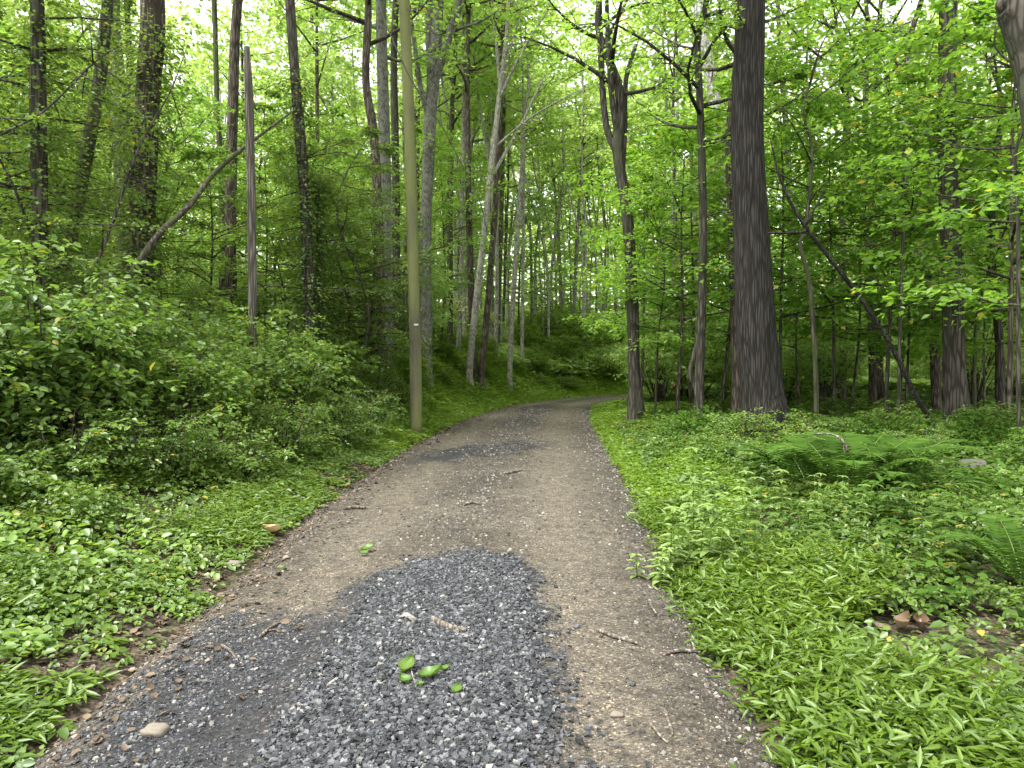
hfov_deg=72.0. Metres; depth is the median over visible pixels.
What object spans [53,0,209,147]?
forest tree
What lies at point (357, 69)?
forest tree
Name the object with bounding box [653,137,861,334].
young maple
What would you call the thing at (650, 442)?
broadleaf carpet
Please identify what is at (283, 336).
leafy shrub
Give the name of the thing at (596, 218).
slim tree
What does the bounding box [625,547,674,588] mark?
pale weed
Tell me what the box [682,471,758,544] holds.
pale weed
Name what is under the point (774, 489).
woodland herb
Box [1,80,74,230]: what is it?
young tree
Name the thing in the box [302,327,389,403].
leafy shrub
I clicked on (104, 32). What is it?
leaning dark tree
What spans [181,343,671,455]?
verge grass
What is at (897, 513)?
broad leaf plant
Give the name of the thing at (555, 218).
forest tree
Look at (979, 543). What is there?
fern
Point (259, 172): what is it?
young tree
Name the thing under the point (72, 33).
young tree
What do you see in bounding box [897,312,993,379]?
understory bush
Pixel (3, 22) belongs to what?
young tree
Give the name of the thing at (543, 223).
slim tree
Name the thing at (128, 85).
slender tree
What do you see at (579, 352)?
leafy shrub
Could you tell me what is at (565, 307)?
leafy shrub
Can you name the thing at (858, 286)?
young maple
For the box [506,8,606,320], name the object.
forest tree
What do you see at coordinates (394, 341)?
leafy shrub
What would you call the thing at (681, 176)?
forest tree
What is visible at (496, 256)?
slim tree
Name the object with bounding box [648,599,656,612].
twig
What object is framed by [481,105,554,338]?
forest tree
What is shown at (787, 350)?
understory bush
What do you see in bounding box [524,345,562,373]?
leafy shrub
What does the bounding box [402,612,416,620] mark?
twig
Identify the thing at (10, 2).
forest tree
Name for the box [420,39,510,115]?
slim tree
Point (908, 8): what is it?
sky
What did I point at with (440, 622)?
twig
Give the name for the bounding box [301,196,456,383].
understory tree
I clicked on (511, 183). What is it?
forest tree
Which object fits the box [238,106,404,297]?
young tree
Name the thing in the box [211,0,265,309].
slim tree
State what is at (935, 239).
young maple
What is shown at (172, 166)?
young tree
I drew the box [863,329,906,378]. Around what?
understory bush
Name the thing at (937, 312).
young maple
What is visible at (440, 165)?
young tree
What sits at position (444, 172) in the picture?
slim tree
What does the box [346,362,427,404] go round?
leafy shrub
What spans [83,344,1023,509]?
forest undergrowth
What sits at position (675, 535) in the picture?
pale weed
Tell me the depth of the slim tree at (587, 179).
62.87 m
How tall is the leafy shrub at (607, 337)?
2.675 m
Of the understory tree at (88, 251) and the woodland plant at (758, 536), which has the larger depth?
the understory tree at (88, 251)
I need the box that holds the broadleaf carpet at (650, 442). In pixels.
[611,411,1023,746]
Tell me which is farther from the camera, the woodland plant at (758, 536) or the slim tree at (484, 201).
the slim tree at (484, 201)
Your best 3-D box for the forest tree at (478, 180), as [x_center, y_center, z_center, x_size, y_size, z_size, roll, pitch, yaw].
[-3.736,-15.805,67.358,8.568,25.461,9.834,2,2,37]
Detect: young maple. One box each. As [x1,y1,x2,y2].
[530,238,625,321]
[555,120,728,390]
[582,194,728,357]
[588,164,772,414]
[589,108,804,414]
[600,102,806,403]
[628,42,880,411]
[639,180,782,332]
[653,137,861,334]
[660,44,936,369]
[692,87,983,410]
[708,159,891,404]
[719,135,996,412]
[731,23,1023,412]
[771,151,941,394]
[782,111,1023,409]
[795,209,915,371]
[804,156,988,398]
[821,0,1023,430]
[824,37,1023,409]
[826,68,1023,359]
[838,0,1023,329]
[848,100,1023,340]
[855,157,1023,410]
[866,221,1007,336]
[892,141,1023,353]
[924,189,1023,332]
[935,166,1023,296]
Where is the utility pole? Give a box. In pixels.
[399,0,421,433]
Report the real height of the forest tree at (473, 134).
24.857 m
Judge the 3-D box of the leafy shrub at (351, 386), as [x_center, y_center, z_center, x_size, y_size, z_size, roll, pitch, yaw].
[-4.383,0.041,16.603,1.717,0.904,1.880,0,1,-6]
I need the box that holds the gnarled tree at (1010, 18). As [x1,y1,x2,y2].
[994,0,1023,139]
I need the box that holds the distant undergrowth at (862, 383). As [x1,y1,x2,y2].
[468,306,1021,394]
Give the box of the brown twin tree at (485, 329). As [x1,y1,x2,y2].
[454,0,567,390]
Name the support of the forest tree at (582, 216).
on the ground at (1002, 643)
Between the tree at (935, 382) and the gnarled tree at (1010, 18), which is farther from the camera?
the tree at (935, 382)
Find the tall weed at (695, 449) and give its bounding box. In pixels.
[679,447,706,518]
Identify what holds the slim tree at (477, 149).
on the ground at (1002, 643)
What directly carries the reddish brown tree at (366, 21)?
on the ground at (1002, 643)
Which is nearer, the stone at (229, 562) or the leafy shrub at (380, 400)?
the stone at (229, 562)
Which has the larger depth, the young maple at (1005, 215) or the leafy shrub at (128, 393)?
the young maple at (1005, 215)
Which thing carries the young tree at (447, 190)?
on the ground at (1002, 643)
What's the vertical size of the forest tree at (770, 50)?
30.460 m
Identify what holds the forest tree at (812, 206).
on the ground at (1002, 643)
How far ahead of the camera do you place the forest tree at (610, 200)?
68.80 m
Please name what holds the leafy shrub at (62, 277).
on the ground at (1002, 643)
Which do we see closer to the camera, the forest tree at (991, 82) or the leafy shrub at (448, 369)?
the leafy shrub at (448, 369)
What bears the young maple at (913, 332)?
on the ground at (1002, 643)
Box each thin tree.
[413,0,534,344]
[461,2,585,389]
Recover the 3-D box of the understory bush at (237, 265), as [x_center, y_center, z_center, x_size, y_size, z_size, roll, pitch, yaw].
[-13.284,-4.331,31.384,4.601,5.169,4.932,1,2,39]
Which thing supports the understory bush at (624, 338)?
on the ground at (1002, 643)
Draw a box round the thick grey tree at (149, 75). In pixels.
[65,0,198,313]
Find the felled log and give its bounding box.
[672,383,692,392]
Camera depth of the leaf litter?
4.35 m
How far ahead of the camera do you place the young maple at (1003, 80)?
15.85 m
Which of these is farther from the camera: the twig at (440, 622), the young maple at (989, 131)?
the young maple at (989, 131)
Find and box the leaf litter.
[0,397,1023,767]
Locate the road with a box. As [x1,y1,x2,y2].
[27,394,781,767]
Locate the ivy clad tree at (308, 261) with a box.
[192,0,396,401]
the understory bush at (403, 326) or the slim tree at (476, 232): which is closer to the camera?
the understory bush at (403, 326)
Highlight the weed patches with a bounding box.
[0,355,459,652]
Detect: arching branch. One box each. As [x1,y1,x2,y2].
[0,18,140,135]
[812,433,849,452]
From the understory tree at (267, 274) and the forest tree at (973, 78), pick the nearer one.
the understory tree at (267, 274)
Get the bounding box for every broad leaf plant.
[874,481,924,546]
[907,511,984,590]
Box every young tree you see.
[0,20,94,257]
[0,21,162,272]
[0,23,114,258]
[0,60,100,266]
[0,71,112,234]
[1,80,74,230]
[13,70,193,271]
[50,80,268,298]
[60,90,205,267]
[93,78,267,299]
[156,145,298,321]
[162,148,287,267]
[172,97,359,308]
[174,128,359,313]
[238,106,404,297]
[259,139,400,334]
[260,129,405,278]
[324,117,495,342]
[331,153,418,254]
[372,152,513,340]
[391,181,465,287]
[405,147,533,335]
[473,193,575,342]
[507,231,580,339]
[695,0,923,420]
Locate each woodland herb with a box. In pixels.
[730,519,787,569]
[763,485,805,523]
[767,472,797,511]
[787,522,833,545]
[790,500,863,547]
[790,502,829,535]
[836,528,892,582]
[871,483,925,525]
[873,531,942,593]
[879,485,938,530]
[882,518,915,572]
[895,456,925,490]
[908,498,945,548]
[909,454,944,477]
[929,483,975,540]
[931,465,966,511]
[933,494,972,556]
[942,500,975,543]
[956,470,1000,506]
[984,447,1023,464]
[991,479,1023,511]
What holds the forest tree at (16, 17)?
on the ground at (1002, 643)
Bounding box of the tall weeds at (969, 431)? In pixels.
[658,403,1023,622]
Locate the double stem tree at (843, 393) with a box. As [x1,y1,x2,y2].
[765,0,966,406]
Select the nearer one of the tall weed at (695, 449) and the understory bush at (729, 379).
the tall weed at (695, 449)
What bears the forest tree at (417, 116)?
on the ground at (1002, 643)
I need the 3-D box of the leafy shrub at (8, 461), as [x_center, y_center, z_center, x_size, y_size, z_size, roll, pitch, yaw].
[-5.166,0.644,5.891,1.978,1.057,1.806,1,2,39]
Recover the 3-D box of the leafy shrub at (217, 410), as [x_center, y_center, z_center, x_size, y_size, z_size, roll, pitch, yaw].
[-4.549,0.271,9.629,2.583,1.624,2.364,0,1,11]
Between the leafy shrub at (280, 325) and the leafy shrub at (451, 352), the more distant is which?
the leafy shrub at (451, 352)
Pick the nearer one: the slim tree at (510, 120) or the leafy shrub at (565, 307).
the slim tree at (510, 120)
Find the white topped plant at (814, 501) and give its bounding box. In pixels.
[805,473,872,529]
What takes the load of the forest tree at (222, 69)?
on the ground at (1002, 643)
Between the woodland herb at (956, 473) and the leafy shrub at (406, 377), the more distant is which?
the leafy shrub at (406, 377)
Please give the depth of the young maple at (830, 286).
18.70 m
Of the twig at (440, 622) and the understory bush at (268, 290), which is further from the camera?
the understory bush at (268, 290)
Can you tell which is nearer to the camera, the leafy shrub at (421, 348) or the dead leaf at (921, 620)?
the dead leaf at (921, 620)
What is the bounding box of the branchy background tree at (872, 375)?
[792,0,967,410]
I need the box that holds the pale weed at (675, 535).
[659,493,735,572]
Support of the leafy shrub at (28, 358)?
on the ground at (1002, 643)
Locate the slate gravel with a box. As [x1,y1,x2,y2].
[40,543,649,767]
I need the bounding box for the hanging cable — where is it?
[378,0,486,229]
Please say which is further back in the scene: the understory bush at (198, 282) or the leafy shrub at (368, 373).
the understory bush at (198, 282)
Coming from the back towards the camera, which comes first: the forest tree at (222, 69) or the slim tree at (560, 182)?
the slim tree at (560, 182)
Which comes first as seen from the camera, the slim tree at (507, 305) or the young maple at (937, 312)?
the young maple at (937, 312)
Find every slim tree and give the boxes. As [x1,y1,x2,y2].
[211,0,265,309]
[372,0,488,338]
[397,0,482,294]
[399,77,444,207]
[399,89,458,239]
[402,2,461,254]
[403,75,461,313]
[413,53,475,278]
[416,0,533,357]
[419,123,481,311]
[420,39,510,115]
[422,0,517,350]
[440,41,506,270]
[443,81,514,210]
[449,0,531,330]
[451,0,521,342]
[459,105,520,230]
[460,11,536,340]
[461,32,536,263]
[464,7,543,341]
[470,104,512,321]
[476,61,542,341]
[483,0,578,370]
[483,9,546,342]
[504,85,549,338]
[505,68,577,343]
[507,35,570,330]
[507,51,561,338]
[525,117,583,273]
[525,152,570,311]
[525,156,564,305]
[528,59,605,321]
[530,69,590,311]
[533,32,601,317]
[533,108,593,319]
[535,117,595,293]
[536,37,614,358]
[545,54,609,354]
[559,100,614,335]
[561,40,635,312]
[565,106,613,317]
[565,115,607,235]
[566,70,632,321]
[569,112,635,318]
[585,128,629,309]
[588,86,643,343]
[598,100,671,303]
[610,67,680,318]
[612,95,670,242]
[619,0,726,392]
[620,3,730,395]
[627,62,683,338]
[641,8,732,379]
[642,0,733,342]
[651,111,708,362]
[666,149,689,264]
[671,159,695,323]
[863,28,1023,423]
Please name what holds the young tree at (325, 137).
on the ground at (1002, 643)
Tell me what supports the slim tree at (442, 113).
on the ground at (1002, 643)
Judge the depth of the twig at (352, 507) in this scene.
7.87 m
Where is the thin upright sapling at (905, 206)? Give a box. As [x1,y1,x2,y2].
[801,90,984,413]
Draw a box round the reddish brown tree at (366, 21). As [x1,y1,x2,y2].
[263,0,480,379]
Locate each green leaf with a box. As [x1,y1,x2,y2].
[358,542,374,553]
[451,682,461,692]
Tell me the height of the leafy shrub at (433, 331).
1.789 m
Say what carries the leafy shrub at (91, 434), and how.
on the ground at (1002, 643)
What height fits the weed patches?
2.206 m
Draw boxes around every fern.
[717,440,915,490]
[735,442,823,467]
[761,432,980,503]
[777,431,881,450]
[789,431,896,461]
[807,437,990,475]
[845,438,978,469]
[852,463,991,496]
[918,506,1023,539]
[927,514,1023,588]
[947,444,989,458]
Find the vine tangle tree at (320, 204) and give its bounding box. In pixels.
[268,164,372,399]
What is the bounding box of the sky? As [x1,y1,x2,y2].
[5,0,1016,313]
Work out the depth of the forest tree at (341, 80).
58.91 m
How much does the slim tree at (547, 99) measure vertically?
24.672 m
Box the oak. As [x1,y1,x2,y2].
[600,0,790,438]
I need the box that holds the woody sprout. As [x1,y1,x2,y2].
[909,501,924,560]
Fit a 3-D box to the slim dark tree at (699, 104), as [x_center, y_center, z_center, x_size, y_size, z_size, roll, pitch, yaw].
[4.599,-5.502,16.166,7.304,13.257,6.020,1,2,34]
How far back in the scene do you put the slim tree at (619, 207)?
53.53 m
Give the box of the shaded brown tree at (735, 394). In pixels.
[633,0,916,415]
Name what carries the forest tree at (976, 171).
on the ground at (1002, 643)
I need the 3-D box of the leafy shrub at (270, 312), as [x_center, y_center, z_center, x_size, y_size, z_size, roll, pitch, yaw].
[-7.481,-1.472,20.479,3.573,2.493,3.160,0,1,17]
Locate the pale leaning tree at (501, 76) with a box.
[466,0,596,387]
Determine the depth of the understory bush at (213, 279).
28.07 m
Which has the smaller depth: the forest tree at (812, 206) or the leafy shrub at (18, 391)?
the leafy shrub at (18, 391)
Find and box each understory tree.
[0,0,111,296]
[0,0,167,288]
[0,25,166,290]
[0,31,182,333]
[0,105,161,367]
[82,143,246,334]
[167,85,338,319]
[216,185,342,333]
[223,147,401,352]
[275,123,446,394]
[285,198,405,359]
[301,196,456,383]
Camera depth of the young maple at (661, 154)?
18.55 m
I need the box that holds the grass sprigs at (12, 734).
[0,459,345,766]
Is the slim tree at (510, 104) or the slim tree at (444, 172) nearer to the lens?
the slim tree at (510, 104)
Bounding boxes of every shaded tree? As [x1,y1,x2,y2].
[372,0,447,339]
[797,0,1006,421]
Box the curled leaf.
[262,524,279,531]
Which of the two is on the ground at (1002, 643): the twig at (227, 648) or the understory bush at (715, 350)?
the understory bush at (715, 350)
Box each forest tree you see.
[0,0,87,28]
[0,0,94,228]
[2,0,101,197]
[10,12,136,181]
[51,40,112,180]
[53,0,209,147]
[89,0,132,299]
[105,14,227,252]
[121,36,194,192]
[158,119,217,226]
[161,10,275,261]
[163,34,280,208]
[165,0,327,253]
[172,43,270,216]
[224,0,365,143]
[231,0,420,175]
[237,100,280,267]
[243,0,375,161]
[252,4,368,199]
[256,94,288,267]
[268,0,402,183]
[286,61,371,242]
[289,0,420,252]
[294,22,376,243]
[337,7,479,143]
[342,0,480,230]
[350,21,443,234]
[359,91,416,244]
[361,0,510,263]
[364,63,414,275]
[390,48,486,318]
[391,113,460,228]
[411,0,548,384]
[415,0,567,332]
[433,134,503,267]
[438,122,510,223]
[448,10,575,324]
[472,117,544,277]
[473,130,531,263]
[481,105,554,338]
[482,74,578,340]
[483,114,535,236]
[504,84,578,320]
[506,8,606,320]
[525,0,649,319]
[528,145,613,308]
[530,153,574,255]
[540,109,620,312]
[549,158,600,253]
[551,145,615,273]
[573,131,650,304]
[585,0,726,316]
[585,122,671,318]
[590,0,734,396]
[597,106,654,310]
[636,89,698,292]
[640,0,836,62]
[665,122,725,288]
[669,63,772,341]
[670,40,793,212]
[687,0,930,395]
[692,64,781,205]
[719,0,884,371]
[765,73,826,345]
[781,140,848,302]
[784,60,909,236]
[785,0,937,401]
[820,142,890,347]
[826,83,910,313]
[834,53,973,375]
[850,13,985,376]
[881,60,920,346]
[882,0,1010,186]
[888,0,1016,281]
[911,89,1022,278]
[919,18,1021,370]
[928,0,1018,319]
[983,103,1015,273]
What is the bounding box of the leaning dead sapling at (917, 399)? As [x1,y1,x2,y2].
[768,138,934,430]
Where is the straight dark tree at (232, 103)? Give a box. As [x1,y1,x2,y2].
[225,0,242,324]
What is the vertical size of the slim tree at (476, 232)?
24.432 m
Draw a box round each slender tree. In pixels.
[124,0,133,131]
[460,3,552,344]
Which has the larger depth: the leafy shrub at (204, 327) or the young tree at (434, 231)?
the young tree at (434, 231)
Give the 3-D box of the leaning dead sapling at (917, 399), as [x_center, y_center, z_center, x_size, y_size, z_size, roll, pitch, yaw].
[6.031,-1.514,12.440,2.997,5.637,0.515,0,1,0]
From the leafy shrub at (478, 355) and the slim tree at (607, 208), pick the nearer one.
the leafy shrub at (478, 355)
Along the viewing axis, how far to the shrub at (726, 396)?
28.08 m
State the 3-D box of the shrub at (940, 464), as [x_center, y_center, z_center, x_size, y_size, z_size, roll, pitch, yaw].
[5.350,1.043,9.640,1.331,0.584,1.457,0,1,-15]
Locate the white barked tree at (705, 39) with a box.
[662,0,783,307]
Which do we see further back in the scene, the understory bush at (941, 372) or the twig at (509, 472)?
the understory bush at (941, 372)
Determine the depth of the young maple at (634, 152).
24.04 m
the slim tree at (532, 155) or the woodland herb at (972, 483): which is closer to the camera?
the woodland herb at (972, 483)
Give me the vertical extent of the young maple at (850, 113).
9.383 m
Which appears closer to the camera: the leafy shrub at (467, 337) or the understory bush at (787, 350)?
the understory bush at (787, 350)
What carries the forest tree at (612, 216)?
on the ground at (1002, 643)
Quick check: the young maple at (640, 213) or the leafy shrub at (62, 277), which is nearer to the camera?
the leafy shrub at (62, 277)
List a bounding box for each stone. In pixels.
[139,722,169,737]
[226,560,242,567]
[609,711,623,717]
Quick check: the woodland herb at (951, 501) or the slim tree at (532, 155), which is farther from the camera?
the slim tree at (532, 155)
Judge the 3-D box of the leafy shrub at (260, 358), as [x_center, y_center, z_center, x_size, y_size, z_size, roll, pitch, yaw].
[-5.123,-0.057,11.311,2.874,2.027,2.681,0,1,14]
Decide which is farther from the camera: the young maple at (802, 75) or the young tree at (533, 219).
the young tree at (533, 219)
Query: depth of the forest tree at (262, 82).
34.76 m
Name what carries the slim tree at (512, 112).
on the ground at (1002, 643)
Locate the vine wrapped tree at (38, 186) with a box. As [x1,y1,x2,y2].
[0,0,223,419]
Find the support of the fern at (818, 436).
on the ground at (1002, 643)
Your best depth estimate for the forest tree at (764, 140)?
60.60 m
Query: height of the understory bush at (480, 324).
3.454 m
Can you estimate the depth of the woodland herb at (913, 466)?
7.65 m
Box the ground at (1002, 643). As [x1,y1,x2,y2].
[0,305,1023,767]
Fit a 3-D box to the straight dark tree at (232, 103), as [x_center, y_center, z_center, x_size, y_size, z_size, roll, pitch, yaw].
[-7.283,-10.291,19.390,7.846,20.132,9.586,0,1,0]
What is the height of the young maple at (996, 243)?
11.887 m
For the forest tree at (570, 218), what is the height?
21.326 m
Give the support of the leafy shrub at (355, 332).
on the ground at (1002, 643)
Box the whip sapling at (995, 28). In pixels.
[862,19,1023,451]
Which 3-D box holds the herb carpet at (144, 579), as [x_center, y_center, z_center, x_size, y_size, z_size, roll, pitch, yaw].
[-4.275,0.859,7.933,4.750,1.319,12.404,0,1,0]
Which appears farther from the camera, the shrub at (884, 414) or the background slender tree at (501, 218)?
the background slender tree at (501, 218)
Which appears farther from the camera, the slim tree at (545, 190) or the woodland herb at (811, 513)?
the slim tree at (545, 190)
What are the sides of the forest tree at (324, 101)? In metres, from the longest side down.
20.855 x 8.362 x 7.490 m
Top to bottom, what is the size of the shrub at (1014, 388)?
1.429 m
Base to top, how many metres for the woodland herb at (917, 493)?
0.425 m
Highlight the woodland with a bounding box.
[11,0,1022,374]
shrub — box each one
[0,231,204,442]
[0,235,205,425]
[0,236,195,389]
[0,237,127,422]
[0,242,49,350]
[0,287,212,464]
[0,310,63,382]
[0,349,91,446]
[0,399,161,489]
[0,416,46,482]
[8,259,90,309]
[9,277,201,426]
[13,258,104,317]
[66,298,271,425]
[74,401,252,482]
[95,344,269,440]
[102,284,247,398]
[136,317,306,419]
[156,275,230,321]
[165,281,272,358]
[180,417,302,477]
[198,304,353,403]
[212,289,328,348]
[212,391,348,461]
[216,289,300,333]
[217,313,349,397]
[243,349,363,440]
[288,304,401,365]
[297,399,387,445]
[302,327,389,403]
[315,376,361,396]
[326,384,407,435]
[342,364,385,385]
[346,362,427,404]
[354,327,408,355]
[365,347,437,390]
[377,378,427,406]
[395,331,445,366]
[402,319,444,347]
[402,363,438,382]
[432,318,467,341]
[432,339,463,362]
[432,356,444,371]
[433,331,467,344]
[434,364,460,383]
[455,331,468,342]
[462,334,505,356]
[462,346,498,368]
[466,332,505,351]
[490,351,507,364]
[493,317,552,347]
[503,357,528,373]
[506,298,580,344]
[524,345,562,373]
[532,295,592,317]
[532,336,572,361]
[534,310,594,340]
[541,332,591,362]
[551,320,604,353]
[552,308,607,341]
[553,375,580,389]
[557,309,619,353]
[557,362,578,375]
[561,376,585,388]
[571,361,588,374]
[585,313,623,343]
[586,351,625,381]
[588,318,616,344]
[592,303,624,343]
[668,378,674,389]
[696,407,800,442]
[696,433,761,459]
[707,392,730,412]
[713,385,730,399]
[756,422,828,446]
[779,408,878,442]
[799,394,849,417]
[853,399,939,432]
[875,423,989,456]
[883,414,971,439]
[896,439,955,468]
[903,390,942,407]
[917,385,942,400]
[945,399,1023,433]
[975,470,1023,498]
[982,443,1023,464]
[985,370,1023,402]
[996,426,1023,448]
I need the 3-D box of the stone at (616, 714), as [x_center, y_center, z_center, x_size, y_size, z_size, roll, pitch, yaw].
[0.474,1.494,3.184,0.069,0.028,0.048,0,1,0]
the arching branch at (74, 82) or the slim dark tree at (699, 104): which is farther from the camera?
the slim dark tree at (699, 104)
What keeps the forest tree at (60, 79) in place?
on the ground at (1002, 643)
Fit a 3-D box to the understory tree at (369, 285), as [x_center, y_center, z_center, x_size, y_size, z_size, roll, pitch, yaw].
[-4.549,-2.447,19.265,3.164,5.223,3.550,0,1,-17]
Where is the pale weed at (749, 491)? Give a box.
[676,469,791,531]
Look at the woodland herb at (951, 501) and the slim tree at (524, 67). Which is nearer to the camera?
the woodland herb at (951, 501)
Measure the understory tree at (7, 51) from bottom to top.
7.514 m
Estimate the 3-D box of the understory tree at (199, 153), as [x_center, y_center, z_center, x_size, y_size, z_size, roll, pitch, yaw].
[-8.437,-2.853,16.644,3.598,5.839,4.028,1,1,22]
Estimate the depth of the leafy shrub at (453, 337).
34.11 m
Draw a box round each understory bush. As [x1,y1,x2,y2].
[58,223,166,295]
[101,214,218,305]
[162,258,261,317]
[186,231,269,288]
[238,269,289,318]
[246,222,369,328]
[260,239,298,317]
[286,253,402,330]
[332,260,420,332]
[340,231,464,340]
[353,243,470,336]
[437,297,508,338]
[602,317,720,401]
[612,318,653,349]
[638,288,730,398]
[685,331,729,382]
[694,335,730,389]
[712,362,805,396]
[777,299,895,391]
[782,323,883,404]
[782,334,831,403]
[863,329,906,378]
[883,355,928,378]
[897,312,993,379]
[901,272,1023,405]
[909,357,988,384]
[969,320,1023,401]
[1014,343,1023,385]
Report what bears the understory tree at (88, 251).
on the ground at (1002, 643)
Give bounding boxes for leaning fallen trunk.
[109,109,297,294]
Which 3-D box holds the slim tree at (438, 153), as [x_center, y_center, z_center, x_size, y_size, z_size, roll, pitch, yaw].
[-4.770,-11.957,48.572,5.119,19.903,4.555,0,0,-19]
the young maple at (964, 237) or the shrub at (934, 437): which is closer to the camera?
the shrub at (934, 437)
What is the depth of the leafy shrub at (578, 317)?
51.24 m
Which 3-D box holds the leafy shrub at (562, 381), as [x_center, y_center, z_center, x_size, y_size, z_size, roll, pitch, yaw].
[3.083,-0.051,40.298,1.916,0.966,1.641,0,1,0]
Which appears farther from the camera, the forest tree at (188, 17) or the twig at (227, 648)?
the forest tree at (188, 17)
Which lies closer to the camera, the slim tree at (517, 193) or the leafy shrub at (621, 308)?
the slim tree at (517, 193)
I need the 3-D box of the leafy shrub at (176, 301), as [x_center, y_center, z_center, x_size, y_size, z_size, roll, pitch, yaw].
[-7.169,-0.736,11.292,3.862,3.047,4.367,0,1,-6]
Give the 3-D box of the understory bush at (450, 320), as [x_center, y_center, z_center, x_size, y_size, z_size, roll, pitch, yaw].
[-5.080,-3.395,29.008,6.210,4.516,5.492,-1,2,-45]
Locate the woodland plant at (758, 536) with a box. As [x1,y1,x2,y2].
[726,492,875,569]
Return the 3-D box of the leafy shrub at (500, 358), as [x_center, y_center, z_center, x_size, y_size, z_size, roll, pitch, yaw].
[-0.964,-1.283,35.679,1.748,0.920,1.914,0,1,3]
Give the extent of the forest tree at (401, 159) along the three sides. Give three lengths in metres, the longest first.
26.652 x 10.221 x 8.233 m
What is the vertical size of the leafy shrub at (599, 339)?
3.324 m
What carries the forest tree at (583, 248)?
on the ground at (1002, 643)
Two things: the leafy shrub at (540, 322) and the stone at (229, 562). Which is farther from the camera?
the leafy shrub at (540, 322)
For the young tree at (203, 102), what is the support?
on the ground at (1002, 643)
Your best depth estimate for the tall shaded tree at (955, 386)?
15.30 m
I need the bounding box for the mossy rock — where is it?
[956,459,995,472]
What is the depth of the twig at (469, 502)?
7.89 m
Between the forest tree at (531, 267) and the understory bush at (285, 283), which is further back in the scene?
the forest tree at (531, 267)
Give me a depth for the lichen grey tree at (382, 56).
22.71 m
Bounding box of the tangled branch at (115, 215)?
[64,50,190,302]
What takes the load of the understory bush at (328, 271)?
on the ground at (1002, 643)
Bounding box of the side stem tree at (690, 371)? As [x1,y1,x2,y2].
[687,339,695,390]
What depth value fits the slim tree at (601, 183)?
57.16 m
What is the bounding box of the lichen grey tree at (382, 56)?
[299,0,473,367]
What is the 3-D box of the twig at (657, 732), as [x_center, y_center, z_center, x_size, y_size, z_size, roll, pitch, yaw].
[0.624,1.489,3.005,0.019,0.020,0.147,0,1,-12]
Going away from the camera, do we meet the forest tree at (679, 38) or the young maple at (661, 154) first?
the young maple at (661, 154)
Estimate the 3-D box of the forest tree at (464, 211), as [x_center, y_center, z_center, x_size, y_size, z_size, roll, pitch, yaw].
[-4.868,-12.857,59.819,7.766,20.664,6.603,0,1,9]
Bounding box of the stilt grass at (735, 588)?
[626,490,1023,767]
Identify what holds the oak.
on the ground at (1002, 643)
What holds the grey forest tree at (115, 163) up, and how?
on the ground at (1002, 643)
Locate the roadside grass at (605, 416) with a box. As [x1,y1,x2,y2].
[588,394,763,551]
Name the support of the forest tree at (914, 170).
on the ground at (1002, 643)
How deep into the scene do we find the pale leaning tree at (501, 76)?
29.78 m
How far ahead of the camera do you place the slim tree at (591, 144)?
51.93 m
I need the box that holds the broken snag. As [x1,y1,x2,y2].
[244,46,256,400]
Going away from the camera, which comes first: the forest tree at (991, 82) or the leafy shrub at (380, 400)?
the leafy shrub at (380, 400)
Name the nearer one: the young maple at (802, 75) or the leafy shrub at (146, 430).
the leafy shrub at (146, 430)
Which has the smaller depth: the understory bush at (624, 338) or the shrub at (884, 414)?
the shrub at (884, 414)
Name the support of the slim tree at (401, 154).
on the ground at (1002, 643)
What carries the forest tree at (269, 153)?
on the ground at (1002, 643)
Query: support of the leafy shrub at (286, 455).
on the ground at (1002, 643)
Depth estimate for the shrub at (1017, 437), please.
10.80 m
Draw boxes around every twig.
[221,643,236,657]
[259,620,281,637]
[343,505,365,509]
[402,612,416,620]
[430,615,466,631]
[462,501,479,505]
[499,469,520,474]
[597,628,638,643]
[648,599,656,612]
[650,724,667,742]
[662,640,701,655]
[663,709,673,734]
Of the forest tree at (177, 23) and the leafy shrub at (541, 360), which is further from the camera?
the forest tree at (177, 23)
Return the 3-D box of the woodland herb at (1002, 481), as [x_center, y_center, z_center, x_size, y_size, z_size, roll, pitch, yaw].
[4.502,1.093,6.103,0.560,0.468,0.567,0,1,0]
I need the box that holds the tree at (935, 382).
[807,0,1015,411]
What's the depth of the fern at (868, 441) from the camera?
9.29 m
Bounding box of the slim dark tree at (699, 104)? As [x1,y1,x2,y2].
[533,0,862,417]
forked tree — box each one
[375,0,524,389]
[489,0,692,420]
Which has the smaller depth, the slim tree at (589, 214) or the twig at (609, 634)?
the twig at (609, 634)
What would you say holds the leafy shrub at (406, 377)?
on the ground at (1002, 643)
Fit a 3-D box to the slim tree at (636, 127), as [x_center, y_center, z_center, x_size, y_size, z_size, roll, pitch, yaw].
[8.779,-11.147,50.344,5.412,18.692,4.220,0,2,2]
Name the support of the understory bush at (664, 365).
on the ground at (1002, 643)
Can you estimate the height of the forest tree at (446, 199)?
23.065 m
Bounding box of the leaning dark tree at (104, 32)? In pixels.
[0,0,209,302]
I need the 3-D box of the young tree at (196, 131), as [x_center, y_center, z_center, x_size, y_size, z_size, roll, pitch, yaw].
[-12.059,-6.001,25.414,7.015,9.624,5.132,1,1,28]
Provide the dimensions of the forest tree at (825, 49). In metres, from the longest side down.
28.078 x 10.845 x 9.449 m
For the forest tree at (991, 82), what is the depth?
45.25 m
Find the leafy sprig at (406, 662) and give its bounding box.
[398,654,448,685]
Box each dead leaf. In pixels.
[871,621,890,629]
[893,610,909,627]
[913,608,928,627]
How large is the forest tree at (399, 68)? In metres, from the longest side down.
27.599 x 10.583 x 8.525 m
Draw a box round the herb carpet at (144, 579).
[0,404,408,767]

